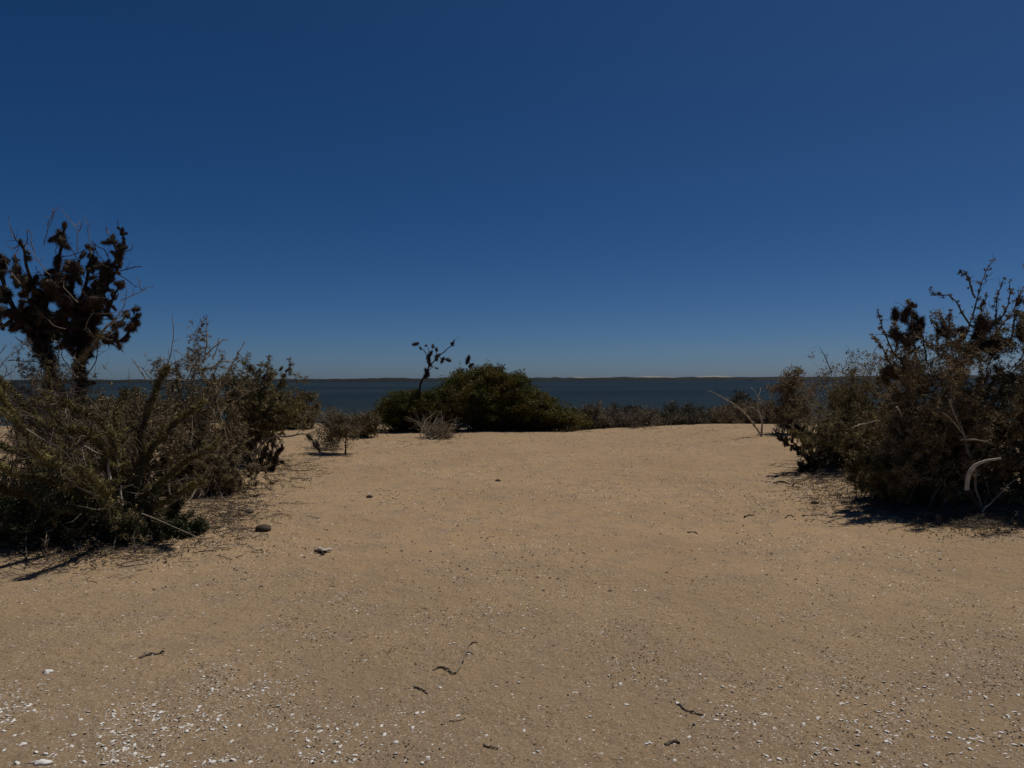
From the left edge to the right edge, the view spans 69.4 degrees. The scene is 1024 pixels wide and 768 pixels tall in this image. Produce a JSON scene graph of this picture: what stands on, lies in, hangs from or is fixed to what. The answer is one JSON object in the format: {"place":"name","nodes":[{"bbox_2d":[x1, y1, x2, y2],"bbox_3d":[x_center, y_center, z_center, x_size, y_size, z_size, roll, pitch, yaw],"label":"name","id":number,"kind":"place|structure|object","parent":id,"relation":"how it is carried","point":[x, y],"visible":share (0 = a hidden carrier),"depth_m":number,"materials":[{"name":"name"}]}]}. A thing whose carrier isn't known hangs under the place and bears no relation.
{"place":"outdoors","nodes":[
{"label":"outdoors","id":0,"kind":"place"},
{"bbox_2d":[0,379,1022,427],"bbox_3d":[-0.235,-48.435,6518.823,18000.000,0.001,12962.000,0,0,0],"label":"sea","id":1,"kind":"structure","parent":0,"point":[350,397],"depth_m":214.09,"materials":[{"name":"liquid"}]},
{"bbox_2d":[745,377,991,380],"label":"mangrove spit","id":2,"kind":"structure","parent":1,"relation":"on","point":[970,378],"depth_m":761.51,"materials":[{"name":"green plant"}]},
{"bbox_2d":[0,423,1023,767],"bbox_3d":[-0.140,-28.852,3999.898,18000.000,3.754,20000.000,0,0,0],"label":"ground","id":3,"kind":"structure","parent":0,"point":[752,645],"depth_m":4.86,"materials":[{"name":"beige sand"}]},
{"bbox_2d":[27,759,53,765],"bbox_3d":[-1.935,1.547,3.036,0.105,0.013,0.050,0,0,-6],"label":"shell","id":4,"kind":"object","parent":3,"relation":"on","point":[41,762],"visible":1,"depth_m":3.03},
{"bbox_2d":[43,669,53,673],"bbox_3d":[-2.566,1.587,4.087,0.062,0.013,0.044,-1,23,-11],"label":"shell","id":5,"kind":"object","parent":3,"relation":"on","point":[47,671],"visible":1,"depth_m":4.09},
{"bbox_2d":[0,320,128,486],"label":"grey twig bush","id":6,"kind":"object","parent":3,"relation":"on","point":[27,463],"visible":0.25,"depth_m":8.99,"materials":[{"name":"brown plant"}]},
{"bbox_2d":[0,450,130,559],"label":"green bush","id":7,"kind":"object","parent":3,"relation":"on","point":[16,518],"visible":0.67,"depth_m":6.97,"materials":[{"name":"green plant"}]},
{"bbox_2d":[0,205,147,476],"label":"cholla tree","id":8,"kind":"object","parent":3,"relation":"on","point":[80,331],"visible":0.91,"depth_m":9.42,"materials":[{"name":"brown plant"}]},
{"bbox_2d":[67,396,112,419],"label":"scrub bush","id":9,"kind":"object","parent":3,"relation":"on","point":[97,402],"visible":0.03,"depth_m":25.85,"materials":[{"name":"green plant"}]},
{"bbox_2d":[8,379,193,487],"bbox_3d":[-5.338,0.786,9.716,2.409,1.723,1.922,0,0,0],"label":"tangled shrub","id":10,"kind":"object","parent":3,"relation":"on","point":[128,457],"visible":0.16,"depth_m":9.55,"materials":[{"name":"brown plant"}]},
{"bbox_2d":[0,344,225,536],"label":"lichen shrub","id":11,"kind":"object","parent":3,"relation":"on","point":[78,471],"visible":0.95,"depth_m":7.16,"materials":[{"name":"green plant"}]},
{"bbox_2d":[48,483,196,549],"bbox_3d":[-3.845,1.332,7.403,1.451,0.762,1.361,0,0,0],"label":"green bush","id":12,"kind":"object","parent":3,"relation":"on","point":[133,524],"visible":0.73,"depth_m":7.15,"materials":[{"name":"green plant"}]},
{"bbox_2d":[94,384,156,412],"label":"scrub bush","id":13,"kind":"object","parent":3,"relation":"on","point":[132,389],"visible":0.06,"depth_m":24.04,"materials":[{"name":"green plant"}]},
{"bbox_2d":[99,386,170,489],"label":"tangled shrub","id":14,"kind":"object","parent":3,"relation":"on","point":[133,422],"visible":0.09,"depth_m":9.99,"materials":[{"name":"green plant"}]},
{"bbox_2d":[138,650,164,658],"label":"fallen twig","id":15,"kind":"object","parent":3,"relation":"on","point":[148,654],"visible":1,"depth_m":4.32,"materials":[{"name":"grey wood"}]},
{"bbox_2d":[152,514,210,541],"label":"green bush","id":16,"kind":"object","parent":3,"relation":"on","point":[198,526],"visible":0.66,"depth_m":7.36,"materials":[{"name":"green plant"}]},
{"bbox_2d":[155,396,219,422],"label":"scrub bush","id":17,"kind":"object","parent":3,"relation":"on","point":[186,404],"visible":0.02,"depth_m":23.71,"materials":[{"name":"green plant"}]},
{"bbox_2d":[126,314,270,501],"bbox_3d":[-4.507,0.332,10.539,2.112,2.732,2.269,0,0,0],"label":"olive shrub","id":18,"kind":"object","parent":3,"relation":"on","point":[167,462],"visible":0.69,"depth_m":10.44,"materials":[{"name":"green plant"}]},
{"bbox_2d":[156,430,282,496],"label":"brown bush","id":19,"kind":"object","parent":3,"relation":"on","point":[232,481],"visible":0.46,"depth_m":10.11,"materials":[{"name":"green plant"}]},
{"bbox_2d":[220,389,270,422],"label":"scrub bush","id":20,"kind":"object","parent":3,"relation":"on","point":[224,414],"visible":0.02,"depth_m":25.01,"materials":[{"name":"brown plant"}]},
{"bbox_2d":[220,363,296,467],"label":"cholla cactus","id":21,"kind":"object","parent":3,"relation":"on","point":[251,424],"visible":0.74,"depth_m":13.07,"materials":[{"name":"brown plant"}]},
{"bbox_2d":[197,351,322,463],"bbox_3d":[-4.669,0.453,13.528,2.513,2.175,1.435,0,0,14],"label":"olive shrub","id":22,"kind":"object","parent":3,"relation":"on","point":[271,412],"visible":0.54,"depth_m":13.46,"materials":[{"name":"green plant"}]},
{"bbox_2d":[255,524,270,531],"bbox_3d":[-2.582,1.499,7.655,0.181,0.102,0.122,0,0,0],"label":"stone","id":23,"kind":"object","parent":3,"relation":"on","point":[263,528],"visible":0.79,"depth_m":7.62,"materials":[{"name":"grey stone"}]},
{"bbox_2d":[251,440,284,471],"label":"cholla cactus","id":24,"kind":"object","parent":3,"relation":"on","point":[271,456],"visible":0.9,"depth_m":12.71,"materials":[{"name":"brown plant"}]},
{"bbox_2d":[253,425,320,458],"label":"fallen branch","id":25,"kind":"object","parent":3,"relation":"on","point":[315,444],"visible":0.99,"depth_m":13.08,"materials":[{"name":"brown wood"}]},
{"bbox_2d":[271,388,322,429],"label":"olive bush","id":26,"kind":"object","parent":3,"relation":"on","point":[308,397],"visible":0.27,"depth_m":21.12,"materials":[{"name":"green plant"}]},
{"bbox_2d":[314,547,331,553],"bbox_3d":[-1.746,1.531,6.794,0.158,0.046,0.156,0,0,0],"label":"driftwood","id":27,"kind":"object","parent":3,"relation":"on","point":[320,550],"visible":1,"depth_m":6.81,"materials":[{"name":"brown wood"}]},
{"bbox_2d":[302,417,353,450],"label":"dry bush","id":28,"kind":"object","parent":3,"relation":"on","point":[324,446],"visible":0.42,"depth_m":16.31,"materials":[{"name":"brown plant"}]},
{"bbox_2d":[313,401,375,453],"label":"bush","id":29,"kind":"object","parent":3,"relation":"on","point":[339,426],"visible":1,"depth_m":15.56,"materials":[{"name":"brown plant"}]},
{"bbox_2d":[344,411,390,437],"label":"olive bush","id":30,"kind":"object","parent":3,"relation":"on","point":[373,426],"visible":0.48,"depth_m":19.75,"materials":[{"name":"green plant"}]},
{"bbox_2d":[371,368,485,431],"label":"green bush","id":31,"kind":"object","parent":3,"relation":"on","point":[401,406],"visible":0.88,"depth_m":22.21,"materials":[{"name":"green plant"}]},
{"bbox_2d":[405,409,461,440],"bbox_3d":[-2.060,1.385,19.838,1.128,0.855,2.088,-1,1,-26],"label":"dead brush","id":32,"kind":"object","parent":3,"relation":"on","point":[444,432],"visible":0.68,"depth_m":19.48,"materials":[{"name":"grey plant"}]},
{"bbox_2d":[411,336,458,426],"bbox_3d":[-2.315,-0.085,22.400,1.492,2.784,0.401,0,0,0],"label":"cholla snag","id":33,"kind":"object","parent":3,"relation":"on","point":[429,364],"visible":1,"depth_m":22.38,"materials":[{"name":"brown wood"}]},
{"bbox_2d":[433,666,454,673],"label":"fallen twig","id":34,"kind":"object","parent":3,"relation":"on","point":[444,667],"visible":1,"depth_m":4.04,"materials":[{"name":"wood"}]},
{"bbox_2d":[454,641,477,673],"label":"fallen twig","id":35,"kind":"object","parent":3,"relation":"on","point":[462,660],"visible":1,"depth_m":4.14,"materials":[{"name":"grey wood"}]},
{"bbox_2d":[483,744,497,748],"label":"fallen twig","id":36,"kind":"object","parent":3,"relation":"on","point":[484,745],"visible":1,"depth_m":3.15,"materials":[{"name":"brown wood"}]},
{"bbox_2d":[0,444,1023,767],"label":"shell grit","id":37,"kind":"object","parent":3,"relation":"on","point":[422,660],"visible":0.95,"depth_m":3.71,"materials":[{"name":"white"}]},
{"bbox_2d":[0,426,1023,582],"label":"twig litter","id":38,"kind":"object","parent":3,"relation":"on","point":[895,509],"visible":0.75,"depth_m":8.07,"materials":[{"name":"brown plant"}]},
{"bbox_2d":[0,438,1023,767],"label":"pebble grit","id":39,"kind":"object","parent":3,"relation":"on","point":[576,654],"visible":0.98,"depth_m":4.16,"materials":[{"name":"beige stone"}]},
{"bbox_2d":[70,424,953,595],"bbox_3d":[0.007,1.448,15.014,19.007,0.381,19.012,0,0,0],"label":"sand debris","id":40,"kind":"object","parent":3,"relation":"on","point":[534,505],"visible":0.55,"depth_m":9.37,"materials":[{"name":"brown"}]},
{"bbox_2d":[437,361,595,431],"bbox_3d":[0.065,0.594,23.098,5.121,2.849,2.518,0,0,0],"label":"green bush","id":41,"kind":"object","parent":3,"relation":"on","point":[514,402],"visible":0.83,"depth_m":22.57,"materials":[{"name":"green plant"}]},
{"bbox_2d":[465,355,474,368],"bbox_3d":[-1.283,-0.070,23.020,0.422,1.750,0.278,-1,1,-27],"label":"cholla snag","id":42,"kind":"object","parent":41,"relation":"on","point":[468,360],"visible":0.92,"depth_m":23.00,"materials":[{"name":"brown plant"}]},
{"bbox_2d":[85,424,954,591],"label":"shell specks","id":43,"kind":"object","parent":3,"relation":"on","point":[531,497],"visible":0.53,"depth_m":9.49,"materials":[{"name":"white"}]},
{"bbox_2d":[576,396,622,429],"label":"scrub bush","id":44,"kind":"object","parent":3,"relation":"on","point":[597,418],"visible":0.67,"depth_m":24.25,"materials":[{"name":"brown plant"}]},
{"bbox_2d":[599,405,639,428],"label":"scrub bush","id":45,"kind":"object","parent":3,"relation":"on","point":[611,410],"visible":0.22,"depth_m":24.56,"materials":[{"name":"brown plant"}]},
{"bbox_2d":[610,402,649,414],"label":"scrub bush","id":46,"kind":"object","parent":3,"relation":"on","point":[631,407],"visible":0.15,"depth_m":27.50,"materials":[{"name":"brown plant"}]},
{"bbox_2d":[605,401,666,428],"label":"scrub bush","id":47,"kind":"object","parent":3,"relation":"on","point":[640,419],"visible":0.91,"depth_m":23.81,"materials":[{"name":"brown plant"}]},
{"bbox_2d":[645,404,689,425],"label":"scrub bush","id":48,"kind":"object","parent":3,"relation":"on","point":[664,419],"visible":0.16,"depth_m":24.30,"materials":[{"name":"plant"}]},
{"bbox_2d":[664,739,679,745],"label":"fallen twig","id":49,"kind":"object","parent":3,"relation":"on","point":[669,742],"visible":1,"depth_m":3.17,"materials":[{"name":"wood"}]},
{"bbox_2d":[662,398,692,412],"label":"scrub bush","id":50,"kind":"object","parent":3,"relation":"on","point":[673,408],"visible":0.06,"depth_m":27.44,"materials":[{"name":"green plant"}]},
{"bbox_2d":[650,407,706,424],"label":"scrub bush","id":51,"kind":"object","parent":3,"relation":"on","point":[673,413],"visible":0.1,"depth_m":24.68,"materials":[{"name":"plant"}]},
{"bbox_2d":[677,703,703,714],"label":"fallen twig","id":52,"kind":"object","parent":3,"relation":"on","point":[681,705],"visible":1,"depth_m":3.51,"materials":[{"name":"wood"}]},
{"bbox_2d":[665,402,720,425],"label":"scrub bush","id":53,"kind":"object","parent":3,"relation":"on","point":[699,416],"visible":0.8,"depth_m":23.89,"materials":[{"name":"plant"}]},
{"bbox_2d":[691,403,745,423],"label":"scrub bush","id":54,"kind":"object","parent":3,"relation":"on","point":[724,418],"visible":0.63,"depth_m":24.19,"materials":[{"name":"brown plant"}]},
{"bbox_2d":[708,388,763,436],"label":"bleached shrub","id":55,"kind":"object","parent":3,"relation":"on","point":[755,426],"visible":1,"depth_m":18.15,"materials":[{"name":"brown wood"}]},
{"bbox_2d":[727,386,758,406],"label":"scrub bush","id":56,"kind":"object","parent":3,"relation":"on","point":[740,397],"visible":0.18,"depth_m":26.77,"materials":[{"name":"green plant"}]},
{"bbox_2d":[718,397,771,423],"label":"scrub bush","id":57,"kind":"object","parent":3,"relation":"on","point":[742,405],"visible":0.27,"depth_m":24.65,"materials":[{"name":"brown plant"}]},
{"bbox_2d":[726,393,779,423],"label":"scrub bush","id":58,"kind":"object","parent":3,"relation":"on","point":[753,416],"visible":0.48,"depth_m":23.95,"materials":[{"name":"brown plant"}]},
{"bbox_2d":[762,363,820,434],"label":"scrub bush","id":59,"kind":"object","parent":3,"relation":"on","point":[787,390],"visible":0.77,"depth_m":18.82,"materials":[{"name":"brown plant"}]},
{"bbox_2d":[778,407,825,422],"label":"scrub bush","id":60,"kind":"object","parent":3,"relation":"on","point":[815,416],"visible":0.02,"depth_m":24.68,"materials":[{"name":"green plant"}]},
{"bbox_2d":[776,417,831,472],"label":"cholla cactus","id":61,"kind":"object","parent":3,"relation":"on","point":[812,463],"visible":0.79,"depth_m":11.97,"materials":[{"name":"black plant"}]},
{"bbox_2d":[786,340,898,455],"bbox_3d":[6.263,0.384,13.952,2.208,2.456,1.740,0,0,23],"label":"thin shrub","id":62,"kind":"object","parent":3,"relation":"on","point":[847,369],"visible":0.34,"depth_m":13.89,"materials":[{"name":"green plant"}]},
{"bbox_2d":[782,363,906,468],"bbox_3d":[5.639,0.671,12.125,2.348,2.062,3.134,0,0,19],"label":"olive shrub","id":63,"kind":"object","parent":3,"relation":"on","point":[841,440],"visible":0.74,"depth_m":12.01,"materials":[{"name":"green plant"}]},
{"bbox_2d":[836,421,982,506],"bbox_3d":[4.827,1.023,9.377,1.837,1.254,1.960,0,0,0],"label":"olive shrub","id":64,"kind":"object","parent":3,"relation":"on","point":[865,471],"visible":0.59,"depth_m":8.79,"materials":[{"name":"green plant"}]},
{"bbox_2d":[935,514,940,525],"bbox_3d":[4.491,1.446,7.802,0.059,0.144,0.057,0,0,-22],"label":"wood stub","id":65,"kind":"object","parent":3,"relation":"on","point":[938,519],"visible":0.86,"depth_m":7.78,"materials":[{"name":"grey plant"}]},
{"bbox_2d":[853,255,1023,513],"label":"dense shrub","id":66,"kind":"object","parent":3,"relation":"on","point":[969,443],"visible":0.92,"depth_m":8.59,"materials":[{"name":"brown plant"}]},
{"bbox_2d":[956,262,1023,506],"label":"dense shrub","id":67,"kind":"object","parent":3,"relation":"on","point":[1017,404],"visible":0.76,"depth_m":8.47,"materials":[{"name":"brown plant"}]},
{"bbox_2d":[0,0,1023,379],"label":"sky","id":68,"kind":"structure","parent":0,"point":[553,188],"materials":[{"name":"blue"}]},
{"bbox_2d":[572,376,728,377],"bbox_3d":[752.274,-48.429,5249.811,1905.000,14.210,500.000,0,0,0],"label":"distant dunes","id":69,"kind":"structure","parent":0,"point":[653,376],"depth_m":5041.56,"materials":[{"name":"grey sand"}]},
{"bbox_3d":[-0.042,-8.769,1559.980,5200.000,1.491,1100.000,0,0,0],"label":"far shore","id":70,"kind":"structure","parent":0,"visible":0},
{"bbox_2d":[7,375,1018,382],"bbox_3d":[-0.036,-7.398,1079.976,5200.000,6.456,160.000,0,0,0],"label":"mangrove belt","id":71,"kind":"object","parent":70,"relation":"on","point":[441,379],"visible":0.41,"depth_m":1005.10,"materials":[{"name":"green plant"}]}
]}

